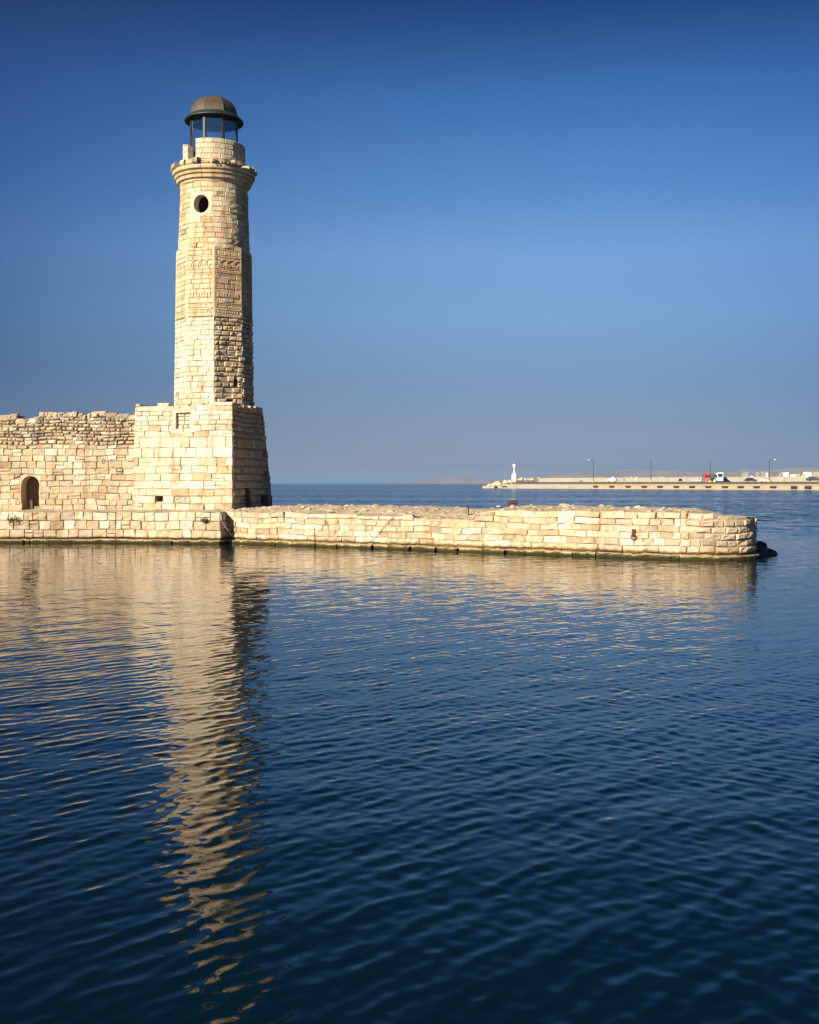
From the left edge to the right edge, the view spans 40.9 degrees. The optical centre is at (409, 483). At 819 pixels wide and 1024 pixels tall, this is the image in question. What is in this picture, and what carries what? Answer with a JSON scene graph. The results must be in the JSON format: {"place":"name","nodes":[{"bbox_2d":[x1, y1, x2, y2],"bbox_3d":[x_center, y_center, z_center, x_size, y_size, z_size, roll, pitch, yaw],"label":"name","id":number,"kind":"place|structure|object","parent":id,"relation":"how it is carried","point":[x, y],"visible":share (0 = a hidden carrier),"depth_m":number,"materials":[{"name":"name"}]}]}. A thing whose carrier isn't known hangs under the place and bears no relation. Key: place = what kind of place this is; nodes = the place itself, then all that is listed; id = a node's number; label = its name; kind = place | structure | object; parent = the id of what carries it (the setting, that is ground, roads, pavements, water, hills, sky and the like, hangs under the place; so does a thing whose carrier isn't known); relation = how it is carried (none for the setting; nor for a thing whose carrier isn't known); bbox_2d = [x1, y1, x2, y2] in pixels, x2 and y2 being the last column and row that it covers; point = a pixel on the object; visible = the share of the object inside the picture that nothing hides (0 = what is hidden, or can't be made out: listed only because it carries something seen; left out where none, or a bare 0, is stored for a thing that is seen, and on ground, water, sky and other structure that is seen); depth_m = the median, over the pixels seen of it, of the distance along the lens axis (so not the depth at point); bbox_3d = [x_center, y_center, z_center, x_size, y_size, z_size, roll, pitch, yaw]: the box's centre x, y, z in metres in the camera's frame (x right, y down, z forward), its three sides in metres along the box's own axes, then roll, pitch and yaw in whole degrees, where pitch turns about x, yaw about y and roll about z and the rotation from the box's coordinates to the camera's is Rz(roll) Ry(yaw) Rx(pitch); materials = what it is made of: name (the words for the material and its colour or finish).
{"place":"outdoors","nodes":[
{"label":"outdoors","id":0,"kind":"place"},
{"bbox_2d":[0,484,818,1023],"bbox_3d":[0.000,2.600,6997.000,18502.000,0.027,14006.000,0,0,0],"label":"water","id":1,"kind":"structure","parent":0,"point":[268,784],"depth_m":9.66,"materials":[{"name":"blue liquid"}]},
{"bbox_2d":[0,509,227,543],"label":"quay wall","id":2,"kind":"structure","parent":1,"relation":"in","point":[163,526],"depth_m":47.83,"materials":[{"name":"stone"}]},
{"bbox_2d":[7,513,19,526],"bbox_3d":[-17.242,1.581,47.782,0.648,0.610,0.361,0,0,0],"label":"plant","id":3,"kind":"object","parent":2,"relation":"attached to","point":[11,519],"depth_m":47.77,"materials":[{"name":"green plant"}]},
{"bbox_2d":[0,411,134,509],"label":"fortification wall","id":4,"kind":"structure","parent":2,"relation":"on","point":[72,460],"depth_m":51.37,"materials":[{"name":"stone"}]},
{"bbox_2d":[20,475,40,509],"bbox_3d":[-17.728,0.458,51.663,0.953,1.755,0.954,0,0,-5],"label":"arched window","id":5,"kind":"structure","parent":4,"relation":"in","point":[30,485],"depth_m":51.87,"materials":[{"name":"stone"}]},
{"bbox_2d":[133,95,272,509],"bbox_3d":[-9.864,-8.762,53.727,5.324,20.150,5.656,0,0,13],"label":"lighthouse","id":6,"kind":"object","parent":2,"relation":"on","point":[200,444],"visible":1,"depth_m":51.89,"materials":[{"name":"stone"}]},
{"bbox_2d":[170,409,195,432],"bbox_3d":[-10.507,-2.923,51.174,1.268,1.106,0.305,0,0,13],"label":"window frame","id":7,"kind":"structure","parent":6,"relation":"in","point":[174,417],"depth_m":51.05,"materials":[{"name":"stone"}]},
{"bbox_2d":[177,413,190,428],"bbox_3d":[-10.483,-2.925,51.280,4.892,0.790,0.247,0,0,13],"label":"blocked window","id":8,"kind":"structure","parent":6,"relation":"in","point":[183,422],"depth_m":51.21,"materials":[{"name":"stone"}]},
{"bbox_2d":[190,191,212,216],"bbox_3d":[-9.824,-13.220,52.054,1.142,1.200,0.431,0,0,12],"label":"round window","id":9,"kind":"structure","parent":6,"relation":"in","point":[195,196],"depth_m":51.91,"materials":[{"name":"stone"}]},
{"bbox_2d":[212,503,760,560],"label":"stone pier","id":10,"kind":"structure","parent":1,"relation":"in","point":[690,534],"depth_m":40.75,"materials":[{"name":"stone"}]},
{"bbox_2d":[507,500,517,506],"bbox_3d":[4.121,0.886,44.218,0.490,0.428,0.360,0,0,0],"label":"mooring bollard","id":11,"kind":"object","parent":10,"relation":"on","point":[512,502],"visible":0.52,"depth_m":44.14,"materials":[{"name":"metal"}]},
{"bbox_2d":[631,529,635,545],"bbox_3d":[7.789,1.885,38.150,0.213,0.590,0.088,0,0,31],"label":"mooring ring","id":12,"kind":"object","parent":10,"relation":"attached to","point":[633,535],"visible":1,"depth_m":38.14,"materials":[{"name":"metal"}]},
{"bbox_2d":[501,477,818,489],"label":"harbour mole","id":13,"kind":"object","parent":1,"relation":"in","point":[776,483],"visible":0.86,"depth_m":501.29,"materials":[{"name":"concrete"}]},
{"bbox_2d":[512,461,516,479],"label":"harbour beacon","id":14,"kind":"object","parent":13,"relation":"on","point":[514,475],"visible":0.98,"depth_m":593.47,"materials":[{"name":"white paint"}]},
{"bbox_2d":[606,478,616,481],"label":"pickup van","id":15,"kind":"object","parent":13,"relation":"on","point":[612,479],"visible":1,"depth_m":538.46,"materials":[{"name":"white paint"}]},
{"bbox_2d":[702,473,709,481],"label":"red truck","id":16,"kind":"object","parent":13,"relation":"on","point":[705,476],"visible":0.83,"depth_m":485.21,"materials":[{"name":"paint"}]},
{"bbox_2d":[711,473,715,481],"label":"coach bus","id":17,"kind":"object","parent":13,"relation":"on","point":[713,476],"visible":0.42,"depth_m":488.91,"materials":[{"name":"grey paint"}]},
{"bbox_2d":[716,473,722,481],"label":"coach bus","id":18,"kind":"object","parent":13,"relation":"on","point":[719,476],"visible":0.83,"depth_m":480.87,"materials":[{"name":"white paint"}]},
{"bbox_2d":[744,478,756,481],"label":"parked car","id":19,"kind":"object","parent":13,"relation":"on","point":[750,479],"visible":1,"depth_m":471.95,"materials":[{"name":"black paint"}]},
{"bbox_2d":[767,459,775,481],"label":"street lamp","id":20,"kind":"object","parent":13,"relation":"on","point":[769,480],"visible":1,"depth_m":455.32,"materials":[{"name":"metal"}]},
{"bbox_2d":[806,476,818,480],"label":"parked car","id":21,"kind":"object","parent":13,"relation":"on","point":[812,478],"visible":1,"depth_m":444.16,"materials":[{"name":"black paint"}]},
{"bbox_2d":[755,541,767,554],"bbox_3d":[12.814,2.578,40.225,0.761,0.947,0.880,0,0,35],"label":"sea rock","id":22,"kind":"object","parent":1,"relation":"in","point":[762,548],"visible":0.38,"depth_m":39.87,"materials":[{"name":"black stone"}]},
{"bbox_2d":[768,548,777,554],"bbox_3d":[13.178,2.708,40.181,0.680,0.681,0.526,0,0,-7],"label":"sea rock","id":23,"kind":"object","parent":1,"relation":"in","point":[772,552],"visible":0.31,"depth_m":40.09,"materials":[{"name":"black stone"}]},
{"bbox_2d":[0,0,818,483],"label":"sky","id":24,"kind":"structure","parent":0,"point":[547,237],"materials":[{"name":"blue"}]},
{"bbox_2d":[373,476,489,483],"bbox_3d":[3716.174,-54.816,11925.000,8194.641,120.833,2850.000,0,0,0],"label":"hills","id":25,"kind":"structure","parent":0,"point":[452,479],"depth_m":11086.75,"materials":[{"name":"grey"}]},
{"bbox_2d":[425,466,818,483],"bbox_3d":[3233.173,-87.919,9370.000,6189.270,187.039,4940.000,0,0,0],"label":"hills","id":26,"kind":"structure","parent":0,"point":[672,473],"depth_m":8330.19,"materials":[{"name":"grey"}]},
{"bbox_3d":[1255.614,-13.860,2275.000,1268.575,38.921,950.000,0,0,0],"label":"coast","id":27,"kind":"structure","parent":0,"visible":0},
{"bbox_2d":[781,472,788,476],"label":"house","id":28,"kind":"structure","parent":27,"relation":"on","point":[785,474],"depth_m":2144.86,"materials":[{"name":"white paint"}]},
{"bbox_2d":[803,472,811,476],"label":"house","id":29,"kind":"structure","parent":27,"relation":"on","point":[807,474],"depth_m":2145.21,"materials":[{"name":"white paint"}]},
{"bbox_2d":[812,471,818,475],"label":"house","id":30,"kind":"structure","parent":27,"relation":"on","point":[815,473],"depth_m":2145.05,"materials":[{"name":"concrete"}]}
]}

